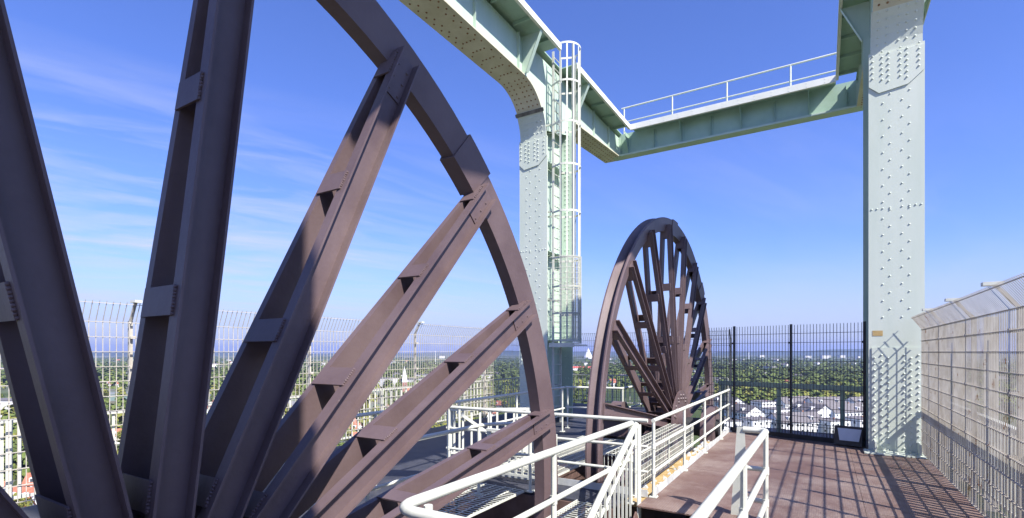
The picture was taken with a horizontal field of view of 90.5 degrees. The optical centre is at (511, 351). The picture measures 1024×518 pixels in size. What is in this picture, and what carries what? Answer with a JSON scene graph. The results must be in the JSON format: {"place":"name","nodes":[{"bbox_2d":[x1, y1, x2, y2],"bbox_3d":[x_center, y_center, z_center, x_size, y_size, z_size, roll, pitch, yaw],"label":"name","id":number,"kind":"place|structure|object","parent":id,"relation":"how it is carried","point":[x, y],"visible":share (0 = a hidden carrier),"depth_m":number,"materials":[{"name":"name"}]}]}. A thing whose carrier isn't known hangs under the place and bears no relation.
{"place":"outdoors","nodes":[
{"label":"outdoors","id":0,"kind":"place"},
{"bbox_2d":[1,398,12,416],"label":"house","id":1,"kind":"structure","parent":0,"point":[4,404],"depth_m":508.80,"materials":[{"name":"grey tile"}]},
{"bbox_2d":[349,421,362,430],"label":"house","id":2,"kind":"structure","parent":0,"point":[355,425],"depth_m":421.05,"materials":[{"name":"red tile"}]},
{"bbox_2d":[401,371,408,391],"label":"church","id":3,"kind":"structure","parent":0,"point":[406,381],"depth_m":717.40,"materials":[{"name":"brick"}]},
{"bbox_2d":[1,353,1015,517],"bbox_3d":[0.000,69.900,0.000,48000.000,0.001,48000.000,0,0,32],"label":"ground","id":4,"kind":"structure","parent":0,"point":[629,398],"depth_m":2408.86,"materials":[{"name":"green plant"}]},
{"bbox_2d":[13,492,32,507],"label":"tree","id":5,"kind":"object","parent":4,"relation":"on","point":[24,504],"visible":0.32,"depth_m":194.20,"materials":[{"name":"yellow plant"}]},
{"bbox_2d":[13,484,36,504],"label":"house","id":6,"kind":"structure","parent":4,"relation":"on","point":[30,489],"depth_m":220.51,"materials":[{"name":"red tile"}]},
{"bbox_2d":[22,473,32,486],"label":"house","id":7,"kind":"structure","parent":4,"relation":"on","point":[29,478],"depth_m":244.72,"materials":[{"name":"red tile"}]},
{"bbox_2d":[103,389,108,397],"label":"tree","id":8,"kind":"object","parent":4,"relation":"on","point":[106,393],"visible":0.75,"depth_m":676.75,"materials":[{"name":"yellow plant"}]},
{"bbox_2d":[115,428,121,442],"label":"tree","id":9,"kind":"object","parent":4,"relation":"on","point":[119,434],"visible":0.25,"depth_m":369.11,"materials":[{"name":"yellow plant"}]},
{"bbox_2d":[294,385,300,394],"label":"tree","id":10,"kind":"object","parent":4,"relation":"on","point":[297,388],"visible":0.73,"depth_m":754.50,"materials":[{"name":"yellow plant"}]},
{"bbox_2d":[378,377,396,386],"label":"house","id":11,"kind":"structure","parent":4,"relation":"on","point":[385,378],"depth_m":962.57,"materials":[{"name":"grey tile"}]},
{"bbox_2d":[1,356,1015,480],"bbox_3d":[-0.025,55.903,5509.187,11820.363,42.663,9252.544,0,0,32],"label":"woods","id":12,"kind":"object","parent":4,"relation":"on","point":[121,400],"visible":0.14,"depth_m":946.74,"materials":[{"name":"green plant"}]},
{"bbox_2d":[584,348,591,358],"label":"storage cone","id":13,"kind":"object","parent":4,"relation":"on","point":[588,355],"visible":0.86,"depth_m":5173.43,"materials":[{"name":"white"}]},
{"bbox_2d":[724,417,741,430],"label":"house","id":14,"kind":"structure","parent":4,"relation":"on","point":[737,424],"depth_m":400.88,"materials":[{"name":"grey tile"}]},
{"bbox_2d":[724,402,763,418],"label":"house","id":15,"kind":"structure","parent":4,"relation":"on","point":[754,409],"depth_m":464.41,"materials":[{"name":"grey tile"}]},
{"bbox_2d":[740,416,772,427],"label":"house","id":16,"kind":"structure","parent":4,"relation":"on","point":[754,423],"depth_m":408.24,"materials":[{"name":"grey tile"}]},
{"bbox_2d":[774,395,808,407],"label":"house","id":17,"kind":"structure","parent":4,"relation":"on","point":[783,401],"depth_m":554.06,"materials":[{"name":"grey tile"}]},
{"bbox_2d":[766,410,822,431],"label":"house","id":18,"kind":"structure","parent":4,"relation":"on","point":[808,418],"depth_m":406.84,"materials":[{"name":"grey tile"}]},
{"bbox_2d":[789,401,831,417],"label":"house","id":19,"kind":"structure","parent":4,"relation":"on","point":[819,411],"depth_m":477.20,"materials":[{"name":"grey tile"}]},
{"bbox_2d":[804,396,846,404],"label":"house","id":20,"kind":"structure","parent":4,"relation":"on","point":[819,400],"depth_m":549.50,"materials":[{"name":"grey tile"}]},
{"bbox_2d":[818,417,849,432],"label":"house","id":21,"kind":"structure","parent":4,"relation":"on","point":[830,421],"depth_m":402.73,"materials":[{"name":"grey tile"}]},
{"bbox_2d":[827,402,862,417],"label":"house","id":22,"kind":"structure","parent":4,"relation":"on","point":[851,407],"depth_m":474.58,"materials":[{"name":"grey tile"}]},
{"bbox_2d":[845,396,862,405],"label":"house","id":23,"kind":"structure","parent":4,"relation":"on","point":[850,399],"depth_m":552.85,"materials":[{"name":"grey tile"}]},
{"bbox_2d":[4,0,1023,352],"label":"sky","id":24,"kind":"structure","parent":0,"point":[771,221],"materials":[{"name":"blue"}]},
{"bbox_2d":[92,349,1015,355],"bbox_3d":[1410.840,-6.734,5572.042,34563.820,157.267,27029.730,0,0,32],"label":"hills","id":25,"kind":"structure","parent":0,"point":[850,352],"depth_m":10996.20,"materials":[{"name":"green plant"}]},
{"bbox_2d":[713,396,745,414],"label":"house","id":26,"kind":"structure","parent":0,"point":[737,399],"depth_m":555.19,"materials":[{"name":"grey tile"}]},
{"bbox_2d":[751,400,775,408],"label":"house","id":27,"kind":"structure","parent":0,"point":[758,403],"depth_m":555.83,"materials":[{"name":"grey tile"}]},
{"bbox_2d":[760,407,789,416],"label":"house","id":28,"kind":"structure","parent":0,"point":[782,409],"depth_m":486.09,"materials":[{"name":"grey tile"}]},
{"bbox_2d":[820,355,830,358],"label":"house","id":29,"kind":"structure","parent":0,"point":[828,356],"depth_m":5181.80,"materials":[{"name":"grey tile"}]},
{"bbox_2d":[845,416,862,426],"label":"house","id":30,"kind":"structure","parent":0,"point":[857,419],"depth_m":414.70,"materials":[{"name":"grey tile"}]},
{"bbox_2d":[970,317,1015,517],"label":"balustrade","id":31,"kind":"object","parent":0,"point":[994,432],"visible":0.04,"depth_m":6.38,"materials":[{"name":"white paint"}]},
{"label":"lower floor","id":32,"kind":"structure","parent":0,"visible":0},
{"bbox_2d":[439,427,722,517],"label":"deck girders","id":33,"kind":"object","parent":32,"relation":"on","point":[516,505],"visible":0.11,"depth_m":7.17,"materials":[{"name":"grey metal"}]},
{"bbox_2d":[1,377,519,499],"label":"balustrade","id":34,"kind":"object","parent":33,"relation":"attached to","point":[11,422],"visible":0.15,"depth_m":6.25,"materials":[{"name":"white metal"}]},
{"bbox_2d":[21,403,643,517],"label":"deck floor","id":35,"kind":"structure","parent":33,"relation":"on","point":[420,456],"depth_m":9.04,"materials":[{"name":"grey metal"}]},
{"bbox_2d":[0,300,519,503],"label":"fence","id":36,"kind":"object","parent":35,"relation":"on","point":[130,337],"visible":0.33,"depth_m":9.64,"materials":[{"name":"metal"}]},
{"bbox_2d":[280,422,534,509],"bbox_3d":[-1.067,1.429,5.680,0.568,0.943,3.730,0,0,42],"label":"railing","id":37,"kind":"object","parent":35,"relation":"on","point":[431,435],"visible":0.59,"depth_m":6.59,"materials":[{"name":"white metal"}]},
{"bbox_2d":[278,386,564,485],"bbox_3d":[-1.056,1.363,8.399,0.100,1.075,8.800,0,0,32],"label":"long railing","id":38,"kind":"object","parent":35,"relation":"on","point":[376,413],"visible":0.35,"depth_m":9.00,"materials":[{"name":"white metal"}]},
{"bbox_2d":[447,408,528,457],"bbox_3d":[-0.416,1.552,9.044,1.476,1.095,0.095,0,0,-7],"label":"picket balustrade","id":39,"kind":"object","parent":35,"relation":"on","point":[452,424],"visible":0.37,"depth_m":8.99,"materials":[{"name":"white metal"}]},
{"bbox_2d":[456,411,486,433],"bbox_3d":[-0.583,1.325,8.976,0.798,0.591,0.030,0,0,-7],"label":"diagonal brace","id":40,"kind":"object","parent":39,"relation":"attached to","point":[469,419],"visible":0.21,"depth_m":8.94,"materials":[{"name":"white paint"}]},
{"bbox_2d":[486,428,556,478],"bbox_3d":[0.108,1.623,7.333,1.160,0.955,0.095,0,0,31],"label":"picket balustrade","id":41,"kind":"object","parent":35,"relation":"on","point":[488,430],"visible":0.22,"depth_m":7.34,"materials":[{"name":"white metal"}]},
{"bbox_2d":[512,117,572,421],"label":"steel column","id":42,"kind":"structure","parent":35,"relation":"on","point":[535,160],"depth_m":13.66,"materials":[{"name":"metal"}]},
{"bbox_2d":[399,0,629,162],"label":"gantry girder","id":43,"kind":"object","parent":42,"relation":"on","point":[505,44],"visible":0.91,"depth_m":12.46,"materials":[{"name":"green metal"}]},
{"bbox_2d":[613,75,862,160],"bbox_3d":[6.943,-7.455,16.496,7.570,0.910,1.024,0,0,32],"label":"cross girder","id":44,"kind":"object","parent":43,"relation":"attached to","point":[817,99],"visible":1,"depth_m":16.11,"materials":[{"name":"green metal"}]},
{"bbox_2d":[621,52,836,133],"bbox_3d":[7.356,-8.453,16.785,7.740,1.147,0.100,0,0,32],"label":"gangway railing","id":45,"kind":"object","parent":44,"relation":"on","point":[727,96],"visible":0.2,"depth_m":16.88,"materials":[{"name":"white metal"}]},
{"bbox_2d":[546,41,586,421],"bbox_3d":[1.272,-2.042,13.500,1.220,11.885,0.830,0,0,32],"label":"caged ladder","id":46,"kind":"object","parent":42,"relation":"attached to","point":[572,314],"visible":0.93,"depth_m":13.16,"materials":[{"name":"metal"}]},
{"bbox_2d":[500,453,584,475],"bbox_3d":[0.540,1.879,8.517,1.106,0.042,1.726,0,0,32],"label":"wire grating","id":47,"kind":"object","parent":35,"relation":"on","point":[566,469],"visible":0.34,"depth_m":8.40,"materials":[{"name":"white paint"}]},
{"bbox_2d":[446,406,647,496],"bbox_3d":[0.350,1.388,7.450,3.292,1.025,0.104,0,0,31],"label":"cross railing","id":48,"kind":"object","parent":35,"relation":"on","point":[591,485],"visible":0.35,"depth_m":7.11,"materials":[{"name":"white metal"}]},
{"bbox_2d":[557,436,623,455],"bbox_3d":[1.526,1.879,10.121,1.106,0.042,1.972,0,0,32],"label":"wire grating","id":49,"kind":"object","parent":35,"relation":"on","point":[606,448],"visible":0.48,"depth_m":9.86,"materials":[{"name":"white paint"}]},
{"bbox_2d":[565,386,645,427],"bbox_3d":[2.680,1.378,12.758,2.571,1.045,1.027,0,0,-24],"label":"ladder railing","id":50,"kind":"object","parent":35,"relation":"on","point":[586,387],"visible":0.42,"depth_m":12.63,"materials":[{"name":"white metal"}]},
{"bbox_2d":[603,420,644,437],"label":"support beam","id":51,"kind":"structure","parent":35,"relation":"on","point":[612,423],"depth_m":11.33,"materials":[{"name":"metal"}]},
{"bbox_2d":[573,374,728,417],"bbox_3d":[4.390,1.462,17.537,5.760,1.275,0.095,0,0,32],"label":"balustrade","id":52,"kind":"object","parent":35,"relation":"on","point":[714,378],"visible":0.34,"depth_m":17.93,"materials":[{"name":"grey metal"}]},
{"bbox_2d":[573,329,730,415],"bbox_3d":[4.388,0.646,17.295,5.710,2.708,0.228,0,0,32],"label":"fence","id":53,"kind":"object","parent":35,"relation":"on","point":[718,364],"visible":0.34,"depth_m":16.29,"materials":[{"name":"metal"}]},
{"bbox_2d":[438,483,523,517],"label":"wire grating","id":54,"kind":"object","parent":33,"relation":"on","point":[490,499],"visible":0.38,"depth_m":6.43,"materials":[{"name":"white paint"}]},
{"bbox_2d":[546,499,608,517],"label":"wire grating","id":55,"kind":"object","parent":33,"relation":"on","point":[565,508],"visible":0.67,"depth_m":6.01,"materials":[{"name":"white paint"}]},
{"bbox_2d":[604,423,692,487],"bbox_3d":[2.420,1.705,8.527,0.454,0.590,3.588,0,0,32],"label":"cage","id":56,"kind":"object","parent":33,"relation":"on","point":[677,444],"visible":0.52,"depth_m":8.49,"materials":[{"name":"white paint"}]},
{"bbox_2d":[624,430,723,506],"bbox_3d":[3.319,1.931,9.376,0.203,0.038,6.950,0,0,32],"label":"dirt strip","id":57,"kind":"object","parent":33,"relation":"on","point":[659,478],"visible":0.21,"depth_m":7.84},
{"bbox_2d":[633,431,723,497],"bbox_3d":[3.335,1.888,9.397,0.233,0.048,6.526,0,0,32],"label":"rubble","id":58,"kind":"object","parent":57,"relation":"on","point":[687,454],"visible":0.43,"depth_m":9.26,"materials":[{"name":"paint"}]},
{"bbox_2d":[637,425,988,517],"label":"walkway floor","id":59,"kind":"structure","parent":33,"relation":"on","point":[810,479],"depth_m":7.22,"materials":[{"name":"brown wood"}]},
{"bbox_2d":[0,0,557,517],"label":"winding wheel","id":60,"kind":"object","parent":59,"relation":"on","point":[230,454],"visible":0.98,"depth_m":2.98,"materials":[{"name":"brown paint"}]},
{"bbox_2d":[399,421,635,517],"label":"stair railing","id":61,"kind":"object","parent":59,"relation":"on","point":[408,508],"visible":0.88,"depth_m":4.13,"materials":[{"name":"white metal"}]},
{"bbox_2d":[649,388,731,497],"bbox_3d":[3.514,1.388,9.356,0.101,1.025,6.480,0,0,31],"label":"walkway railing","id":62,"kind":"object","parent":59,"relation":"on","point":[670,478],"visible":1,"depth_m":8.10,"materials":[{"name":"white metal"}]},
{"bbox_2d":[690,426,768,517],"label":"stair end railing","id":63,"kind":"object","parent":59,"relation":"on","point":[736,477],"visible":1,"depth_m":4.75,"materials":[{"name":"white metal"}]},
{"bbox_2d":[708,321,865,441],"bbox_3d":[5.987,0.695,11.381,0.109,2.610,3.280,0,0,-42],"label":"fence","id":64,"kind":"object","parent":59,"relation":"on","point":[734,385],"visible":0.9,"depth_m":11.20,"materials":[{"name":"metal"}]},
{"bbox_2d":[719,380,867,431],"bbox_3d":[6.533,1.370,11.816,0.066,1.260,3.473,0,0,-42],"label":"guard rail","id":65,"kind":"object","parent":59,"relation":"on","point":[829,387],"visible":0.37,"depth_m":11.96,"materials":[{"name":"metal"}]},
{"bbox_2d":[728,427,864,446],"bbox_3d":[6.109,1.845,11.123,0.020,0.100,2.765,0,0,-42],"label":"kick plate","id":66,"kind":"object","parent":59,"relation":"on","point":[734,429],"visible":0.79,"depth_m":11.03,"materials":[{"name":"metal"}]},
{"bbox_2d":[774,420,865,447],"bbox_3d":[6.428,1.712,10.680,0.012,0.376,1.724,0,0,-42],"label":"grille","id":67,"kind":"object","parent":59,"relation":"on","point":[804,431],"visible":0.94,"depth_m":10.86,"materials":[{"name":"metal"}]},
{"bbox_2d":[834,425,863,446],"bbox_3d":[6.758,1.685,10.193,0.142,0.370,0.480,0,0,-44],"label":"floodlight","id":68,"kind":"object","parent":59,"relation":"on","point":[849,435],"visible":1,"depth_m":10.14,"materials":[{"name":"metal"}]},
{"bbox_2d":[863,38,926,458],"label":"steel column","id":69,"kind":"structure","parent":59,"relation":"on","point":[893,191],"depth_m":9.46,"materials":[{"name":"metal"}]},
{"bbox_2d":[836,0,930,106],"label":"gantry girder","id":70,"kind":"object","parent":69,"relation":"on","point":[883,25],"visible":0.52,"depth_m":11.06,"materials":[{"name":"green metal"}]},
{"bbox_2d":[911,273,1023,517],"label":"fence","id":71,"kind":"object","parent":59,"relation":"on","point":[946,432],"visible":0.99,"depth_m":5.89,"materials":[{"name":"beige metal"}]},
{"bbox_2d":[603,401,627,481],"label":"bearing block","id":72,"kind":"structure","parent":32,"relation":"on","point":[621,404],"depth_m":11.86,"materials":[{"name":"brown metal"}]},
{"bbox_2d":[700,406,719,442],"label":"bearing block","id":73,"kind":"structure","parent":32,"relation":"on","point":[710,425],"depth_m":10.91,"materials":[{"name":"brown metal"}]},
{"bbox_2d":[585,217,719,486],"bbox_3d":[3.516,1.674,11.774,2.450,9.313,9.300,0,-3,32],"label":"winding wheel","id":74,"kind":"object","parent":73,"relation":"on","point":[667,384],"visible":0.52,"depth_m":10.43,"materials":[{"name":"brown paint"}]},
{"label":"stairs","id":75,"kind":"structure","parent":32,"relation":"on","visible":0},
{"bbox_2d":[587,422,640,517],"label":"stair balustrade","id":76,"kind":"object","parent":75,"relation":"on","point":[606,484],"visible":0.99,"depth_m":6.00,"materials":[{"name":"white metal"}]}
]}

